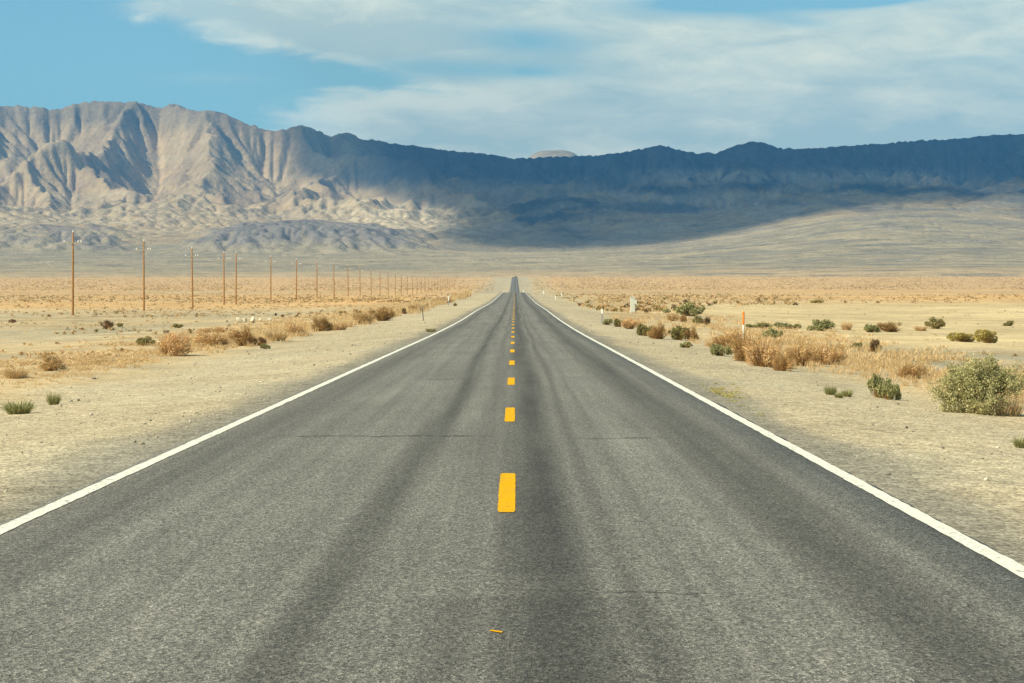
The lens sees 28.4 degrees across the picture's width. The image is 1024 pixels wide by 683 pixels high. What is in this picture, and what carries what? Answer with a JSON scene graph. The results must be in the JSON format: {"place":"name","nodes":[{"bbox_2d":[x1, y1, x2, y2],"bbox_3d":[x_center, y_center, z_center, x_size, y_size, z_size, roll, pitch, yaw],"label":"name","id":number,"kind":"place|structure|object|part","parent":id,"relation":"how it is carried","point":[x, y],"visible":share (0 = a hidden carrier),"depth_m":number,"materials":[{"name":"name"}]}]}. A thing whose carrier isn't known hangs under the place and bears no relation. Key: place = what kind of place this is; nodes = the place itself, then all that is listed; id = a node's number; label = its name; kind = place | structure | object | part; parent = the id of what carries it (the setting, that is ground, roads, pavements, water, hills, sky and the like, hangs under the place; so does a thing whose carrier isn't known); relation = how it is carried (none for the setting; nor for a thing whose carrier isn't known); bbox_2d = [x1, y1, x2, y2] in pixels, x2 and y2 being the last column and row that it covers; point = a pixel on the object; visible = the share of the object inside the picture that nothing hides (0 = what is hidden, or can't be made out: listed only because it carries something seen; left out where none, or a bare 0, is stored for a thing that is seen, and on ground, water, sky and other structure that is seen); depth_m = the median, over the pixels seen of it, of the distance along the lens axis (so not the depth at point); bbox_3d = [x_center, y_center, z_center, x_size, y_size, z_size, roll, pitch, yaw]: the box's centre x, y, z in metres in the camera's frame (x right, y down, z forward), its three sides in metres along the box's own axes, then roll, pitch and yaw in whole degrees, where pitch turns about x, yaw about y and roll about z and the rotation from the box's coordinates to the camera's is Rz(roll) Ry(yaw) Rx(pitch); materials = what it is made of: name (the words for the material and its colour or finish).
{"place":"outdoors","nodes":[
{"label":"outdoors","id":0,"kind":"place"},
{"bbox_2d":[0,277,1023,682],"bbox_3d":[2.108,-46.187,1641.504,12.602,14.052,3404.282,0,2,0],"label":"road","id":1,"kind":"structure","parent":0,"point":[514,485],"depth_m":14.15,"materials":[{"name":"grey asphalt"}]},
{"bbox_2d":[0,101,1023,277],"bbox_3d":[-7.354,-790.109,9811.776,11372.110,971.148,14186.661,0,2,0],"label":"mountains","id":2,"kind":"structure","parent":0,"point":[113,185],"depth_m":7583.98,"materials":[{"name":"grey stone"}]},
{"bbox_2d":[0,277,1023,565],"bbox_3d":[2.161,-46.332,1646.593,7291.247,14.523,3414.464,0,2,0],"label":"ground","id":3,"kind":"structure","parent":0,"point":[884,445],"depth_m":54.20,"materials":[{"name":"soil"}]},
{"bbox_2d":[1,363,32,378],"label":"tumbleweed","id":4,"kind":"object","parent":3,"relation":"on","point":[14,374],"visible":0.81,"depth_m":53.65,"materials":[{"name":"beige plant"}]},
{"bbox_2d":[0,399,36,413],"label":"desert shrub","id":5,"kind":"object","parent":3,"relation":"on","point":[20,408],"visible":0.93,"depth_m":34.64,"materials":[{"name":"green plant"}]},
{"bbox_2d":[44,391,61,404],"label":"desert shrub","id":6,"kind":"object","parent":3,"relation":"on","point":[53,400],"visible":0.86,"depth_m":38.32,"materials":[{"name":"green plant"}]},
{"bbox_2d":[38,350,69,370],"bbox_3d":[-13.144,0.547,57.922,0.997,0.649,0.993,1,2,36],"label":"tumbleweed","id":7,"kind":"object","parent":3,"relation":"on","point":[50,363],"visible":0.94,"depth_m":57.78,"materials":[{"name":"brown plant"}]},
{"bbox_2d":[64,230,81,314],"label":"utility pole","id":8,"kind":"object","parent":3,"relation":"on","point":[72,243],"visible":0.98,"depth_m":268.73,"materials":[{"name":"brown wood"}]},
{"bbox_2d":[99,320,113,328],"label":"desert shrub","id":9,"kind":"object","parent":3,"relation":"on","point":[107,324],"visible":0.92,"depth_m":158.96,"materials":[{"name":"brown plant"}]},
{"bbox_2d":[136,240,150,310],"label":"utility pole","id":10,"kind":"object","parent":3,"relation":"on","point":[143,250],"visible":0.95,"depth_m":320.77,"materials":[{"name":"brown wood"}]},
{"bbox_2d":[136,336,155,345],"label":"desert shrub","id":11,"kind":"object","parent":3,"relation":"on","point":[141,341],"visible":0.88,"depth_m":92.25,"materials":[{"name":"green plant"}]},
{"bbox_2d":[151,328,192,355],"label":"tumbleweed","id":12,"kind":"object","parent":3,"relation":"on","point":[173,344],"visible":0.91,"depth_m":72.70,"materials":[{"name":"beige plant"}]},
{"bbox_2d":[169,323,182,327],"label":"desert shrub","id":13,"kind":"object","parent":3,"relation":"on","point":[177,326],"visible":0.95,"depth_m":156.73,"materials":[{"name":"green plant"}]},
{"bbox_2d":[185,247,198,308],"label":"utility pole","id":14,"kind":"object","parent":3,"relation":"on","point":[192,256],"visible":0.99,"depth_m":369.70,"materials":[{"name":"brown wood"}]},
{"bbox_2d":[198,327,212,332],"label":"tumbleweed","id":15,"kind":"object","parent":3,"relation":"on","point":[207,329],"visible":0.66,"depth_m":123.04,"materials":[{"name":"brown plant"}]},
{"bbox_2d":[192,329,233,345],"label":"tumbleweed","id":16,"kind":"object","parent":3,"relation":"on","point":[210,338],"visible":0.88,"depth_m":85.97,"materials":[{"name":"beige plant"}]},
{"bbox_2d":[215,326,225,332],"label":"tumbleweed","id":17,"kind":"object","parent":3,"relation":"on","point":[220,329],"visible":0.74,"depth_m":123.82,"materials":[{"name":"brown plant"}]},
{"bbox_2d":[218,251,229,304],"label":"utility pole","id":18,"kind":"object","parent":3,"relation":"on","point":[223,259],"visible":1,"depth_m":427.77,"materials":[{"name":"brown wood"}]},
{"bbox_2d":[230,252,241,304],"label":"utility pole","id":19,"kind":"object","parent":3,"relation":"on","point":[236,259],"visible":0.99,"depth_m":430.76,"materials":[{"name":"brown wood"}]},
{"bbox_2d":[228,325,256,345],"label":"tumbleweed","id":20,"kind":"object","parent":3,"relation":"on","point":[247,336],"visible":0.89,"depth_m":87.19,"materials":[{"name":"brown plant"}]},
{"bbox_2d":[255,337,266,345],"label":"desert shrub","id":21,"kind":"object","parent":3,"relation":"on","point":[261,341],"visible":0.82,"depth_m":87.25,"materials":[{"name":"brown plant"}]},
{"bbox_2d":[260,343,270,348],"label":"desert shrub","id":22,"kind":"object","parent":3,"relation":"on","point":[264,346],"visible":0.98,"depth_m":83.24,"materials":[{"name":"green plant"}]},
{"bbox_2d":[266,255,275,301],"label":"utility pole","id":23,"kind":"object","parent":3,"relation":"on","point":[270,262],"visible":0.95,"depth_m":489.67,"materials":[{"name":"brown wood"}]},
{"bbox_2d":[263,328,289,340],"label":"tumbleweed","id":24,"kind":"object","parent":3,"relation":"on","point":[281,335],"visible":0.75,"depth_m":98.58,"materials":[{"name":"beige plant"}]},
{"bbox_2d":[292,258,300,299],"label":"utility pole","id":25,"kind":"object","parent":3,"relation":"on","point":[296,264],"visible":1,"depth_m":547.60,"materials":[{"name":"brown wood"}]},
{"bbox_2d":[284,321,309,335],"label":"tumbleweed","id":26,"kind":"object","parent":3,"relation":"on","point":[291,327],"visible":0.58,"depth_m":111.01,"materials":[{"name":"beige plant"}]},
{"bbox_2d":[313,261,320,298],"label":"utility pole","id":27,"kind":"object","parent":3,"relation":"on","point":[316,266],"visible":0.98,"depth_m":605.63,"materials":[{"name":"brown wood"}]},
{"bbox_2d":[310,316,333,330],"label":"tumbleweed","id":28,"kind":"object","parent":3,"relation":"on","point":[323,324],"visible":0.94,"depth_m":125.17,"materials":[{"name":"brown plant"}]},
{"bbox_2d":[330,264,334,296],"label":"utility pole","id":29,"kind":"object","parent":3,"relation":"on","point":[333,279],"visible":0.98,"depth_m":663.66,"materials":[{"name":"brown wood"}]},
{"bbox_2d":[330,320,348,329],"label":"tumbleweed","id":30,"kind":"object","parent":3,"relation":"on","point":[339,325],"visible":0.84,"depth_m":126.46,"materials":[{"name":"beige plant"}]},
{"bbox_2d":[351,310,376,323],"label":"tumbleweed","id":31,"kind":"object","parent":3,"relation":"on","point":[365,316],"visible":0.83,"depth_m":150.14,"materials":[{"name":"brown plant"}]},
{"bbox_2d":[367,304,396,320],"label":"tumbleweed","id":32,"kind":"object","parent":3,"relation":"on","point":[383,314],"visible":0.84,"depth_m":165.58,"materials":[{"name":"brown plant"}]},
{"bbox_2d":[408,303,426,310],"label":"tumbleweed","id":33,"kind":"object","parent":3,"relation":"on","point":[415,305],"visible":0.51,"depth_m":236.82,"materials":[{"name":"brown plant"}]},
{"bbox_2d":[433,296,454,302],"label":"tumbleweed","id":34,"kind":"object","parent":3,"relation":"on","point":[443,298],"visible":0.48,"depth_m":358.11,"materials":[{"name":"brown plant"}]},
{"bbox_2d":[0,320,1022,538],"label":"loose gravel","id":35,"kind":"structure","parent":3,"relation":"on","point":[142,443],"depth_m":35.40,"materials":[{"name":"beige gravel"}]},
{"bbox_2d":[0,289,1023,405],"bbox_3d":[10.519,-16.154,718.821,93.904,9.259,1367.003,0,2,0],"label":"dry grass","id":36,"kind":"structure","parent":3,"relation":"on","point":[865,360],"depth_m":80.38,"materials":[{"name":"beige plant"}]},
{"bbox_2d":[0,276,1023,365],"bbox_3d":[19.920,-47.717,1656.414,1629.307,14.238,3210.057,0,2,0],"label":"desert scrub","id":37,"kind":"object","parent":3,"relation":"on","point":[417,300],"visible":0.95,"depth_m":560.00,"materials":[{"name":"beige plant"}]},
{"bbox_2d":[602,318,612,324],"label":"desert shrub","id":38,"kind":"object","parent":3,"relation":"on","point":[605,322],"visible":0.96,"depth_m":134.45,"materials":[{"name":"green plant"}]},
{"bbox_2d":[613,318,624,326],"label":"desert shrub","id":39,"kind":"object","parent":3,"relation":"on","point":[616,323],"visible":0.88,"depth_m":128.06,"materials":[{"name":"green plant"}]},
{"bbox_2d":[619,316,640,328],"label":"tumbleweed","id":40,"kind":"object","parent":3,"relation":"on","point":[626,324],"visible":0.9,"depth_m":121.99,"materials":[{"name":"brown plant"}]},
{"bbox_2d":[630,297,635,312],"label":"roadside cabinet","id":41,"kind":"object","parent":3,"relation":"on","point":[632,304],"visible":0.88,"depth_m":215.52,"materials":[{"name":"metal"}]},
{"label":"door","id":42,"kind":"part","parent":41,"relation":"part of","materials":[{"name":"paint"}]},
{"bbox_2d":[636,324,651,335],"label":"desert shrub","id":43,"kind":"object","parent":3,"relation":"on","point":[642,330],"visible":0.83,"depth_m":100.99,"materials":[{"name":"green plant"}]},
{"bbox_2d":[646,321,667,338],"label":"desert shrub","id":44,"kind":"object","parent":3,"relation":"on","point":[655,332],"visible":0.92,"depth_m":94.46,"materials":[{"name":"brown plant"}]},
{"bbox_2d":[665,312,678,320],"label":"tumbleweed","id":45,"kind":"object","parent":3,"relation":"on","point":[672,316],"visible":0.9,"depth_m":167.75,"materials":[{"name":"brown plant"}]},
{"bbox_2d":[668,326,689,339],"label":"desert shrub","id":46,"kind":"object","parent":3,"relation":"on","point":[676,334],"visible":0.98,"depth_m":94.80,"materials":[{"name":"green plant"}]},
{"bbox_2d":[679,314,687,321],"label":"tumbleweed","id":47,"kind":"object","parent":3,"relation":"on","point":[683,318],"visible":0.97,"depth_m":161.22,"materials":[{"name":"brown plant"}]},
{"bbox_2d":[680,341,692,347],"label":"desert shrub","id":48,"kind":"object","parent":3,"relation":"on","point":[686,345],"visible":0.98,"depth_m":77.31,"materials":[{"name":"green plant"}]},
{"bbox_2d":[673,302,704,315],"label":"desert shrub","id":49,"kind":"object","parent":3,"relation":"on","point":[689,309],"visible":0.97,"depth_m":201.77,"materials":[{"name":"green plant"}]},
{"bbox_2d":[682,326,700,340],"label":"tumbleweed","id":50,"kind":"object","parent":3,"relation":"on","point":[692,333],"visible":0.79,"depth_m":94.75,"materials":[{"name":"brown plant"}]},
{"bbox_2d":[692,315,701,323],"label":"desert shrub","id":51,"kind":"object","parent":3,"relation":"on","point":[697,319],"visible":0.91,"depth_m":150.16,"materials":[{"name":"green plant"}]},
{"bbox_2d":[701,316,710,325],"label":"desert shrub","id":52,"kind":"object","parent":3,"relation":"on","point":[706,320],"visible":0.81,"depth_m":147.63,"materials":[{"name":"brown plant"}]},
{"bbox_2d":[709,344,732,355],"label":"desert shrub","id":53,"kind":"object","parent":3,"relation":"on","point":[716,350],"visible":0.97,"depth_m":67.22,"materials":[{"name":"green plant"}]},
{"bbox_2d":[704,328,744,347],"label":"tumbleweed","id":54,"kind":"object","parent":3,"relation":"on","point":[724,340],"visible":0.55,"depth_m":82.08,"materials":[{"name":"brown plant"}]},
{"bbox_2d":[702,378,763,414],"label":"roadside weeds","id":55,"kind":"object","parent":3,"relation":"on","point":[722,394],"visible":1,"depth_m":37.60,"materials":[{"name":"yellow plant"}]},
{"bbox_2d":[742,311,744,337],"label":"utility marker","id":56,"kind":"object","parent":3,"relation":"on","point":[743,317],"visible":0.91,"depth_m":105.19,"materials":[{"name":"orange plastic"}]},
{"bbox_2d":[730,327,760,361],"bbox_3d":[7.177,0.063,61.451,1.029,1.216,1.176,-1,2,-34],"label":"tumbleweed","id":57,"kind":"object","parent":3,"relation":"on","point":[736,347],"visible":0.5,"depth_m":61.41,"materials":[{"name":"brown plant"}]},
{"bbox_2d":[745,322,772,327],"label":"desert shrub","id":58,"kind":"object","parent":3,"relation":"on","point":[762,324],"visible":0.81,"depth_m":141.44,"materials":[{"name":"green plant"}]},
{"bbox_2d":[742,331,783,366],"bbox_3d":[7.086,0.217,57.154,1.314,1.101,1.246,0,2,8],"label":"tumbleweed","id":59,"kind":"object","parent":3,"relation":"on","point":[755,356],"visible":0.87,"depth_m":57.09,"materials":[{"name":"brown plant"}]},
{"bbox_2d":[761,328,782,337],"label":"desert shrub","id":60,"kind":"object","parent":3,"relation":"on","point":[773,333],"visible":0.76,"depth_m":102.15,"materials":[{"name":"green plant"}]},
{"bbox_2d":[768,351,794,371],"bbox_3d":[7.181,0.518,54.176,0.915,0.592,0.841,0,2,-9],"label":"tumbleweed","id":61,"kind":"object","parent":3,"relation":"on","point":[778,364],"visible":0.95,"depth_m":54.09,"materials":[{"name":"brown plant"}]},
{"bbox_2d":[773,322,801,328],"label":"desert shrub","id":62,"kind":"object","parent":3,"relation":"on","point":[781,324],"visible":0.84,"depth_m":140.86,"materials":[{"name":"green plant"}]},
{"bbox_2d":[783,339,822,365],"bbox_3d":[8.624,0.281,60.307,1.331,0.974,1.260,-1,2,-32],"label":"tumbleweed","id":63,"kind":"object","parent":3,"relation":"on","point":[801,352],"visible":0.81,"depth_m":60.17,"materials":[{"name":"brown plant"}]},
{"bbox_2d":[810,300,823,302],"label":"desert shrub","id":64,"kind":"object","parent":3,"relation":"on","point":[816,301],"visible":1,"depth_m":347.19,"materials":[{"name":"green plant"}]},
{"bbox_2d":[806,319,835,330],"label":"desert shrub","id":65,"kind":"object","parent":3,"relation":"on","point":[819,325],"visible":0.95,"depth_m":138.29,"materials":[{"name":"green plant"}]},
{"bbox_2d":[807,339,847,364],"bbox_3d":[9.812,0.323,63.111,1.450,0.891,1.376,1,2,20],"label":"tumbleweed","id":66,"kind":"object","parent":3,"relation":"on","point":[825,357],"visible":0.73,"depth_m":62.96,"materials":[{"name":"brown plant"}]},
{"bbox_2d":[821,382,837,394],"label":"desert shrub","id":67,"kind":"object","parent":3,"relation":"on","point":[831,390],"visible":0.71,"depth_m":39.56,"materials":[{"name":"green plant"}]},
{"bbox_2d":[833,392,844,397],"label":"desert shrub","id":68,"kind":"object","parent":3,"relation":"on","point":[839,395],"visible":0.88,"depth_m":38.34,"materials":[{"name":"green plant"}]},
{"bbox_2d":[839,389,853,396],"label":"desert shrub","id":69,"kind":"object","parent":3,"relation":"on","point":[848,393],"visible":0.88,"depth_m":38.93,"materials":[{"name":"green plant"}]},
{"bbox_2d":[840,320,853,329],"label":"tumbleweed","id":70,"kind":"object","parent":3,"relation":"on","point":[847,326],"visible":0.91,"depth_m":145.30,"materials":[{"name":"beige plant"}]},
{"bbox_2d":[851,342,861,348],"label":"desert shrub","id":71,"kind":"object","parent":3,"relation":"on","point":[857,344],"visible":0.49,"depth_m":84.15,"materials":[{"name":"green plant"}]},
{"bbox_2d":[863,323,880,331],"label":"desert shrub","id":72,"kind":"object","parent":3,"relation":"on","point":[870,328],"visible":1,"depth_m":138.52,"materials":[{"name":"green plant"}]},
{"bbox_2d":[868,338,882,351],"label":"desert shrub","id":73,"kind":"object","parent":3,"relation":"on","point":[874,344],"visible":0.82,"depth_m":80.27,"materials":[{"name":"brown plant"}]},
{"bbox_2d":[867,373,891,397],"bbox_3d":[7.300,0.882,40.032,0.501,0.514,0.508,0,2,-2],"label":"desert shrub","id":74,"kind":"object","parent":3,"relation":"on","point":[875,382],"visible":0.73,"depth_m":39.99,"materials":[{"name":"green plant"}]},
{"bbox_2d":[877,320,900,331],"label":"tumbleweed","id":75,"kind":"object","parent":3,"relation":"on","point":[885,327],"visible":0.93,"depth_m":146.01,"materials":[{"name":"brown plant"}]},
{"bbox_2d":[881,381,901,399],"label":"desert shrub","id":76,"kind":"object","parent":3,"relation":"on","point":[889,391],"visible":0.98,"depth_m":39.14,"materials":[{"name":"green plant"}]},
{"bbox_2d":[897,359,930,378],"bbox_3d":[10.304,0.689,52.219,1.017,0.598,0.963,1,2,17],"label":"tumbleweed","id":77,"kind":"object","parent":3,"relation":"on","point":[912,370],"visible":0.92,"depth_m":52.16,"materials":[{"name":"brown plant"}]},
{"bbox_2d":[911,325,929,330],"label":"desert shrub","id":78,"kind":"object","parent":3,"relation":"on","point":[918,328],"visible":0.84,"depth_m":155.74,"materials":[{"name":"beige plant"}]},
{"bbox_2d":[924,317,945,328],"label":"desert shrub","id":79,"kind":"object","parent":3,"relation":"on","point":[939,323],"visible":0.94,"depth_m":171.07,"materials":[{"name":"green plant"}]},
{"bbox_2d":[946,332,974,341],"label":"desert shrub","id":80,"kind":"object","parent":3,"relation":"on","point":[960,337],"visible":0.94,"depth_m":107.75,"materials":[{"name":"green plant"}]},
{"bbox_2d":[924,352,1023,416],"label":"saltbush","id":81,"kind":"object","parent":3,"relation":"on","point":[978,383],"visible":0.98,"depth_m":34.93,"materials":[{"name":"green plant"}]},
{"bbox_2d":[973,329,998,342],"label":"desert shrub","id":82,"kind":"object","parent":3,"relation":"on","point":[986,336],"visible":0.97,"depth_m":106.27,"materials":[{"name":"green plant"}]},
{"bbox_2d":[1003,320,1013,325],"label":"desert shrub","id":83,"kind":"object","parent":3,"relation":"on","point":[1009,323],"visible":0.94,"depth_m":188.75,"materials":[{"name":"green plant"}]},
{"bbox_2d":[1012,436,1023,447],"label":"desert shrub","id":84,"kind":"object","parent":3,"relation":"on","point":[1018,443],"visible":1,"depth_m":25.78,"materials":[{"name":"green plant"}]},
{"bbox_2d":[0,0,1023,158],"label":"sky","id":85,"kind":"structure","parent":0,"point":[513,79],"materials":[{"name":"blue"}]}
]}

